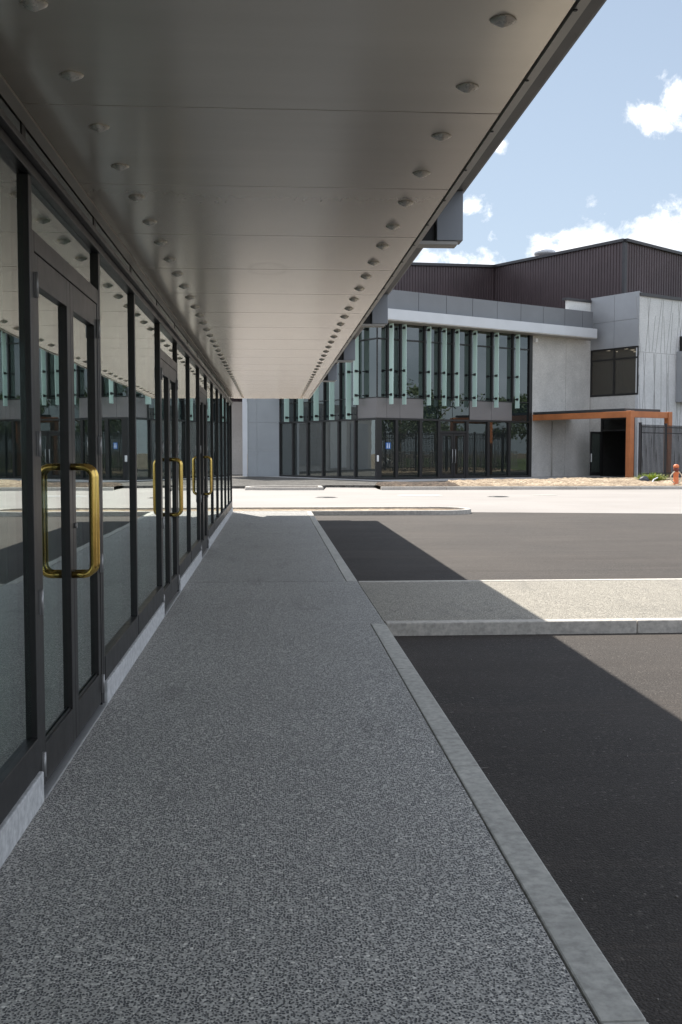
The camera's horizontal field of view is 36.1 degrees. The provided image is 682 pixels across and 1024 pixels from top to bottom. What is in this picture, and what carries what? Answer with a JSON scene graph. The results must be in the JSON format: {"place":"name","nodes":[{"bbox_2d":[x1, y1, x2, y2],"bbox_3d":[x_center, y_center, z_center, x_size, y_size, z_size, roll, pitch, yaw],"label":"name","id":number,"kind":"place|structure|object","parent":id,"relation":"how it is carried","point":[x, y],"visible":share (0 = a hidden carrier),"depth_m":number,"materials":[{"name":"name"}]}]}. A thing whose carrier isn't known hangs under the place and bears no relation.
{"place":"outdoors","nodes":[
{"label":"outdoors","id":0,"kind":"place"},
{"bbox_2d":[232,402,242,473],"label":"concrete wall","id":1,"kind":"structure","parent":0,"point":[237,453],"depth_m":74.50,"materials":[{"name":"concrete"}]},
{"bbox_2d":[0,511,597,1023],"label":"walkway","id":2,"kind":"structure","parent":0,"point":[256,807],"depth_m":4.21,"materials":[{"name":"grey concrete"}]},
{"bbox_2d":[271,476,553,481],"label":"footpath","id":3,"kind":"structure","parent":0,"point":[403,480],"depth_m":63.00,"materials":[{"name":"concrete"}]},
{"bbox_2d":[375,481,458,485],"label":"garden soil","id":4,"kind":"structure","parent":0,"point":[421,483],"depth_m":48.52,"materials":[{"name":"brown soil"}]},
{"bbox_2d":[232,474,624,489],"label":"gravel","id":5,"kind":"structure","parent":0,"point":[239,481],"depth_m":54.94,"materials":[{"name":"beige gravel"}]},
{"bbox_2d":[242,399,278,476],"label":"panelled wall","id":6,"kind":"structure","parent":5,"relation":"on","point":[260,427],"depth_m":68.33,"materials":[{"name":"metal"}]},
{"bbox_2d":[279,290,596,479],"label":"corner pavilion","id":7,"kind":"structure","parent":5,"relation":"on","point":[430,386],"depth_m":63.56,"materials":[{"name":"concrete"}]},
{"bbox_2d":[281,423,291,474],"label":"window","id":8,"kind":"structure","parent":7,"relation":"in","point":[286,429],"depth_m":67.90,"materials":[{"name":"grey glass"}]},
{"bbox_2d":[281,404,292,421],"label":"spandrel window","id":9,"kind":"structure","parent":7,"relation":"in","point":[282,405],"depth_m":67.45,"materials":[{"name":"grey glass"}]},
{"bbox_2d":[294,423,305,474],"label":"window","id":10,"kind":"structure","parent":7,"relation":"in","point":[299,428],"depth_m":66.57,"materials":[{"name":"grey glass"}]},
{"bbox_2d":[295,403,307,420],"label":"spandrel window","id":11,"kind":"structure","parent":7,"relation":"in","point":[305,405],"depth_m":66.03,"materials":[{"name":"grey glass"}]},
{"bbox_2d":[309,422,321,475],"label":"window","id":12,"kind":"structure","parent":7,"relation":"in","point":[315,428],"depth_m":65.09,"materials":[{"name":"grey glass"}]},
{"bbox_2d":[310,401,322,420],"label":"spandrel window","id":13,"kind":"structure","parent":7,"relation":"in","point":[311,403],"depth_m":65.10,"materials":[{"name":"grey glass"}]},
{"bbox_2d":[310,382,322,400],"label":"upper window","id":14,"kind":"structure","parent":7,"relation":"in","point":[321,385],"depth_m":64.42,"materials":[{"name":"grey glass"}]},
{"bbox_2d":[324,421,336,475],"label":"window","id":15,"kind":"structure","parent":7,"relation":"in","point":[330,428],"depth_m":63.72,"materials":[{"name":"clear glass"}]},
{"bbox_2d":[325,400,338,419],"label":"spandrel window","id":16,"kind":"structure","parent":7,"relation":"in","point":[336,403],"depth_m":63.24,"materials":[{"name":"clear glass"}]},
{"bbox_2d":[325,363,338,399],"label":"upper window","id":17,"kind":"structure","parent":7,"relation":"in","point":[336,384],"depth_m":63.09,"materials":[{"name":"grey glass"}]},
{"bbox_2d":[340,421,353,476],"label":"window","id":18,"kind":"structure","parent":7,"relation":"in","point":[346,427],"depth_m":62.29,"materials":[{"name":"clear glass"}]},
{"bbox_2d":[341,362,352,398],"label":"upper window","id":19,"kind":"structure","parent":7,"relation":"in","point":[343,364],"depth_m":62.27,"materials":[{"name":"grey glass"}]},
{"bbox_2d":[341,399,355,418],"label":"spandrel window","id":20,"kind":"structure","parent":7,"relation":"in","point":[343,402],"depth_m":62.27,"materials":[{"name":"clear glass"}]},
{"bbox_2d":[357,420,374,477],"bbox_3d":[1.479,-3.663,60.690,0.012,3.320,1.950,-2,4,-35],"label":"window","id":21,"kind":"structure","parent":7,"relation":"in","point":[365,428],"depth_m":60.71,"materials":[{"name":"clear glass"}]},
{"bbox_2d":[359,339,375,397],"bbox_3d":[1.530,-8.256,60.352,0.012,3.270,1.790,-2,4,-35],"label":"upper window","id":22,"kind":"structure","parent":7,"relation":"in","point":[367,349],"depth_m":60.34,"materials":[{"name":"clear glass"}]},
{"bbox_2d":[359,327,375,339],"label":"top window","id":23,"kind":"structure","parent":7,"relation":"in","point":[368,332],"depth_m":60.21,"materials":[{"name":"grey glass"}]},
{"bbox_2d":[378,339,386,396],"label":"upper window","id":24,"kind":"structure","parent":7,"relation":"in","point":[382,343],"depth_m":59.77,"materials":[{"name":"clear glass"}]},
{"bbox_2d":[378,325,386,337],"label":"top window","id":25,"kind":"structure","parent":7,"relation":"in","point":[382,332],"depth_m":59.69,"materials":[{"name":"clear glass"}]},
{"bbox_2d":[386,443,390,448],"bbox_3d":[2.721,-3.819,60.266,0.340,0.360,0.016,-2,4,-35],"label":"notice","id":26,"kind":"object","parent":7,"relation":"attached to","point":[388,445],"visible":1,"depth_m":60.28,"materials":[{"name":"blue paper"}]},
{"bbox_2d":[382,420,394,477],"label":"window","id":27,"kind":"structure","parent":7,"relation":"in","point":[388,426],"depth_m":60.30,"materials":[{"name":"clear glass"}]},
{"bbox_2d":[389,323,399,338],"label":"top window","id":28,"kind":"structure","parent":7,"relation":"in","point":[396,326],"depth_m":60.26,"materials":[{"name":"grey glass"}]},
{"bbox_2d":[393,340,399,396],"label":"upper window","id":29,"kind":"structure","parent":7,"relation":"in","point":[396,343],"depth_m":60.34,"materials":[{"name":"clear glass"}]},
{"bbox_2d":[398,420,418,476],"bbox_3d":[3.913,-3.688,61.126,1.590,3.320,0.012,-2,4,-35],"label":"window","id":30,"kind":"structure","parent":7,"relation":"in","point":[408,430],"depth_m":61.14,"materials":[{"name":"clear glass"}]},
{"bbox_2d":[402,324,423,340],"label":"top window","id":31,"kind":"structure","parent":7,"relation":"in","point":[413,332],"depth_m":61.01,"materials":[{"name":"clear glass"}]},
{"bbox_2d":[406,341,422,397],"bbox_3d":[4.156,-8.295,61.030,1.660,3.270,0.012,-2,4,-35],"label":"upper window","id":32,"kind":"structure","parent":7,"relation":"in","point":[414,352],"depth_m":61.11,"materials":[{"name":"grey glass"}]},
{"bbox_2d":[422,421,436,476],"bbox_3d":[5.228,-3.740,62.037,1.210,3.320,0.012,-2,4,-35],"label":"window","id":33,"kind":"structure","parent":7,"relation":"in","point":[429,428],"depth_m":62.05,"materials":[{"name":"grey glass"}]},
{"bbox_2d":[423,399,438,418],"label":"spandrel window","id":34,"kind":"structure","parent":7,"relation":"in","point":[431,411],"depth_m":61.99,"materials":[{"name":"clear glass"}]},
{"bbox_2d":[426,343,438,398],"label":"upper window","id":35,"kind":"structure","parent":7,"relation":"in","point":[434,346],"depth_m":61.97,"materials":[{"name":"grey glass"}]},
{"bbox_2d":[426,327,438,341],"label":"top window","id":36,"kind":"structure","parent":7,"relation":"in","point":[434,330],"depth_m":61.85,"materials":[{"name":"grey glass"}]},
{"bbox_2d":[439,400,451,418],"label":"spandrel window","id":37,"kind":"structure","parent":7,"relation":"in","point":[445,412],"depth_m":62.64,"materials":[{"name":"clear glass"}]},
{"bbox_2d":[440,434,452,477],"bbox_3d":[6.363,-3.364,62.729,0.980,2.670,0.162,-2,4,-35],"label":"door","id":38,"kind":"structure","parent":7,"relation":"in","point":[446,439],"depth_m":62.78,"materials":[{"name":"glass"}]},
{"bbox_2d":[441,344,451,398],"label":"upper window","id":39,"kind":"structure","parent":7,"relation":"in","point":[449,347],"depth_m":62.61,"materials":[{"name":"grey glass"}]},
{"bbox_2d":[441,328,451,342],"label":"top window","id":40,"kind":"structure","parent":7,"relation":"in","point":[449,331],"depth_m":62.49,"materials":[{"name":"grey glass"}]},
{"bbox_2d":[441,421,464,430],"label":"door head window","id":41,"kind":"structure","parent":7,"relation":"in","point":[445,425],"depth_m":62.99,"materials":[{"name":"grey glass"}]},
{"bbox_2d":[453,434,465,477],"bbox_3d":[7.185,-3.397,63.298,0.980,2.670,0.162,-2,4,-35],"label":"door","id":42,"kind":"structure","parent":7,"relation":"in","point":[459,440],"depth_m":63.33,"materials":[{"name":"glass"}]},
{"bbox_2d":[452,400,468,419],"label":"spandrel window","id":43,"kind":"structure","parent":7,"relation":"in","point":[461,412],"depth_m":63.30,"materials":[{"name":"grey glass"}]},
{"bbox_2d":[454,345,469,399],"bbox_3d":[7.269,-8.418,63.187,1.280,3.270,0.012,-2,4,-35],"label":"upper window","id":44,"kind":"structure","parent":7,"relation":"in","point":[463,350],"depth_m":63.29,"materials":[{"name":"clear glass"}]},
{"bbox_2d":[454,330,469,344],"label":"top window","id":45,"kind":"structure","parent":7,"relation":"in","point":[464,334],"depth_m":63.19,"materials":[{"name":"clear glass"}]},
{"bbox_2d":[468,422,486,475],"bbox_3d":[8.346,-3.864,64.197,1.540,3.320,0.012,-2,4,-35],"label":"window","id":46,"kind":"structure","parent":7,"relation":"in","point":[477,430],"depth_m":64.22,"materials":[{"name":"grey glass"}]},
{"bbox_2d":[472,346,490,400],"bbox_3d":[8.576,-8.470,64.092,1.660,3.270,0.012,-2,4,-35],"label":"upper window","id":47,"kind":"structure","parent":7,"relation":"in","point":[483,353],"depth_m":64.20,"materials":[{"name":"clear glass"}]},
{"bbox_2d":[472,331,490,345],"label":"top window","id":48,"kind":"structure","parent":7,"relation":"in","point":[483,338],"depth_m":64.08,"materials":[{"name":"grey glass"}]},
{"bbox_2d":[490,422,507,475],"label":"window","id":49,"kind":"structure","parent":7,"relation":"in","point":[498,430],"depth_m":65.22,"materials":[{"name":"grey glass"}]},
{"bbox_2d":[493,348,511,401],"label":"upper window","id":50,"kind":"structure","parent":7,"relation":"in","point":[505,355],"depth_m":65.23,"materials":[{"name":"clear glass"}]},
{"bbox_2d":[494,333,511,347],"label":"top window","id":51,"kind":"structure","parent":7,"relation":"in","point":[505,340],"depth_m":65.09,"materials":[{"name":"grey glass"}]},
{"bbox_2d":[511,423,527,475],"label":"window","id":52,"kind":"structure","parent":7,"relation":"in","point":[519,431],"depth_m":66.23,"materials":[{"name":"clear glass"}]},
{"bbox_2d":[512,403,527,420],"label":"spandrel window","id":53,"kind":"structure","parent":7,"relation":"in","point":[521,413],"depth_m":66.15,"materials":[{"name":"grey glass"}]},
{"bbox_2d":[514,349,527,401],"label":"upper window","id":54,"kind":"structure","parent":7,"relation":"in","point":[523,395],"depth_m":66.13,"materials":[{"name":"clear glass"}]},
{"bbox_2d":[514,334,527,348],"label":"top window","id":55,"kind":"structure","parent":7,"relation":"in","point":[523,338],"depth_m":65.98,"materials":[{"name":"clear glass"}]},
{"bbox_2d":[532,408,671,477],"bbox_3d":[15.974,-4.172,64.596,3.750,4.130,7.878,-2,4,-35],"label":"awning","id":56,"kind":"object","parent":5,"relation":"on","point":[629,414],"visible":0.83,"depth_m":61.62,"materials":[{"name":"orange paint"}]},
{"bbox_2d":[562,291,681,476],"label":"entrance block","id":57,"kind":"structure","parent":5,"relation":"on","point":[636,353],"depth_m":67.81,"materials":[{"name":"grey"}]},
{"bbox_2d":[231,238,681,401],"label":"ribbed hall","id":58,"kind":"structure","parent":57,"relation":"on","point":[612,267],"depth_m":77.31,"materials":[{"name":"brown metal"}]},
{"bbox_2d":[534,249,554,255],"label":"roof vent","id":59,"kind":"object","parent":58,"relation":"on","point":[541,252],"visible":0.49,"depth_m":79.86,"materials":[{"name":"metal"}]},
{"bbox_2d":[590,432,601,475],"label":"door","id":60,"kind":"structure","parent":57,"relation":"in","point":[595,437],"depth_m":68.66,"materials":[{"name":"glass"}]},
{"bbox_2d":[590,346,639,396],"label":"window","id":61,"kind":"structure","parent":57,"relation":"in","point":[613,370],"depth_m":67.88,"materials":[{"name":"glass"}]},
{"bbox_2d":[679,336,681,350],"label":"box window","id":62,"kind":"structure","parent":57,"relation":"in","point":[680,348],"depth_m":68.38,"materials":[{"name":"glass"}]},
{"bbox_2d":[638,422,681,478],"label":"picket fence","id":63,"kind":"object","parent":5,"relation":"on","point":[666,428],"visible":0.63,"depth_m":54.86,"materials":[{"name":"black metal"}]},
{"bbox_2d":[232,487,681,513],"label":"road","id":64,"kind":"structure","parent":0,"point":[656,501],"depth_m":37.84,"materials":[{"name":"concrete"}]},
{"bbox_2d":[398,495,441,495],"bbox_3d":[3.101,-0.646,41.323,1.720,0.036,1.080,0,3,-4],"label":"access cover","id":65,"kind":"object","parent":64,"relation":"on","point":[419,495],"visible":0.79,"depth_m":41.03,"materials":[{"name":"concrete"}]},
{"bbox_2d":[315,512,681,1023],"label":"asphalt","id":66,"kind":"structure","parent":0,"point":[590,805],"depth_m":7.00,"materials":[{"name":"grey asphalt"}]},
{"bbox_2d":[306,511,356,580],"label":"kerb","id":67,"kind":"structure","parent":66,"relation":"on","point":[345,571],"depth_m":16.66,"materials":[{"name":"concrete"}]},
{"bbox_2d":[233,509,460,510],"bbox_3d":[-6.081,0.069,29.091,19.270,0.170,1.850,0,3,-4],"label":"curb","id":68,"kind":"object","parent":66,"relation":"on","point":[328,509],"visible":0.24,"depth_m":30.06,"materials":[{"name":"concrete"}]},
{"bbox_2d":[233,506,470,515],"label":"island kerb","id":69,"kind":"structure","parent":66,"relation":"on","point":[463,510],"depth_m":28.61,"materials":[{"name":"concrete"}]},
{"bbox_2d":[371,623,648,1023],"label":"kerb","id":70,"kind":"structure","parent":66,"relation":"on","point":[606,996],"depth_m":3.97,"materials":[{"name":"concrete"}]},
{"bbox_2d":[358,578,681,582],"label":"kerb","id":71,"kind":"structure","parent":66,"relation":"on","point":[522,580],"depth_m":13.02,"materials":[{"name":"concrete"}]},
{"bbox_2d":[359,580,681,622],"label":"crossing","id":72,"kind":"object","parent":66,"relation":"on","point":[485,600],"visible":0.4,"depth_m":11.38,"materials":[{"name":"grey concrete"}]},
{"bbox_2d":[385,618,681,635],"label":"kerb","id":73,"kind":"structure","parent":66,"relation":"on","point":[528,626],"depth_m":9.88,"materials":[{"name":"concrete"}]},
{"bbox_2d":[413,0,681,264],"label":"sky","id":74,"kind":"structure","parent":0,"point":[595,157],"materials":[{"name":"blue"}]},
{"bbox_2d":[445,477,681,485],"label":"garden mulch","id":75,"kind":"object","parent":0,"point":[585,481],"visible":0.86,"depth_m":49.70,"materials":[{"name":"wood"}]},
{"bbox_2d":[639,476,649,480],"bbox_3d":[14.979,-1.591,51.686,0.507,0.408,0.470,0,3,-4],"label":"rock","id":76,"kind":"object","parent":75,"relation":"on","point":[644,478],"visible":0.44,"depth_m":51.55,"materials":[{"name":"stone"}]},
{"bbox_2d":[632,472,668,480],"bbox_3d":[15.517,-1.734,52.316,2.414,0.567,1.894,0,3,-4],"label":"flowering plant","id":77,"kind":"object","parent":75,"relation":"on","point":[651,476],"visible":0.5,"depth_m":52.01,"materials":[{"name":"green plant"}]},
{"bbox_2d":[670,464,681,483],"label":"hydrant","id":78,"kind":"object","parent":75,"relation":"on","point":[675,474],"visible":0.94,"depth_m":49.23,"materials":[{"name":"orange metal"}]},
{"bbox_2d":[549,476,613,477],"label":"footpath","id":79,"kind":"structure","parent":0,"point":[578,476],"depth_m":68.14,"materials":[{"name":"concrete"}]},
{"bbox_3d":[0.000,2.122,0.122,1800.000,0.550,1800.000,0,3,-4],"label":"ground","id":80,"kind":"structure","parent":0,"visible":0},
{"bbox_2d":[0,73,232,867],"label":"shopfront building","id":81,"kind":"structure","parent":80,"relation":"on","point":[116,507],"depth_m":5.74,"materials":[{"name":"metal"}]},
{"bbox_2d":[34,253,96,785],"bbox_3d":[-1.379,0.033,5.227,0.183,2.475,0.863,0,3,-4],"label":"door","id":82,"kind":"structure","parent":81,"relation":"in","point":[57,574],"depth_m":5.31,"materials":[{"name":"clear glass"}]},
{"bbox_2d":[70,283,104,738],"bbox_3d":[-1.435,-0.017,6.093,0.183,2.475,0.863,0,3,-4],"label":"door","id":83,"kind":"structure","parent":81,"relation":"in","point":[84,325],"depth_m":6.11,"materials":[{"name":"clear glass"}]},
{"bbox_2d":[161,359,182,607],"bbox_3d":[-1.732,-0.275,10.596,0.183,2.475,0.843,0,3,-4],"label":"door","id":84,"kind":"structure","parent":81,"relation":"in","point":[166,459],"depth_m":10.86,"materials":[{"name":"brown metal"}]},
{"bbox_2d":[169,366,182,599],"bbox_3d":[-1.787,-0.324,11.442,0.183,2.475,0.843,0,3,-4],"label":"door","id":85,"kind":"structure","parent":81,"relation":"in","point":[173,382],"depth_m":11.64,"materials":[{"name":"brown metal"}]},
{"bbox_2d":[200,392,211,553],"bbox_3d":[-2.087,-0.585,15.998,0.183,2.475,0.848,0,3,-4],"label":"door","id":86,"kind":"structure","parent":81,"relation":"in","point":[202,493],"depth_m":16.30,"materials":[{"name":"brown metal"}]},
{"bbox_2d":[203,394,211,550],"bbox_3d":[-2.143,-0.634,16.849,0.183,2.475,0.848,0,3,-4],"label":"door","id":87,"kind":"structure","parent":81,"relation":"in","point":[205,448],"depth_m":17.11,"materials":[{"name":"brown metal"}]},
{"bbox_2d":[0,0,606,398],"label":"canopy","id":88,"kind":"object","parent":81,"relation":"attached to","point":[275,190],"visible":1,"depth_m":4.83,"materials":[{"name":"metal"}]},
{"bbox_2d":[245,486,322,489],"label":"kerb","id":89,"kind":"structure","parent":80,"relation":"on","point":[283,487],"depth_m":47.08,"materials":[{"name":"concrete"}]},
{"bbox_2d":[381,486,681,489],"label":"kerb","id":90,"kind":"structure","parent":80,"relation":"on","point":[528,487],"depth_m":47.73,"materials":[{"name":"concrete"}]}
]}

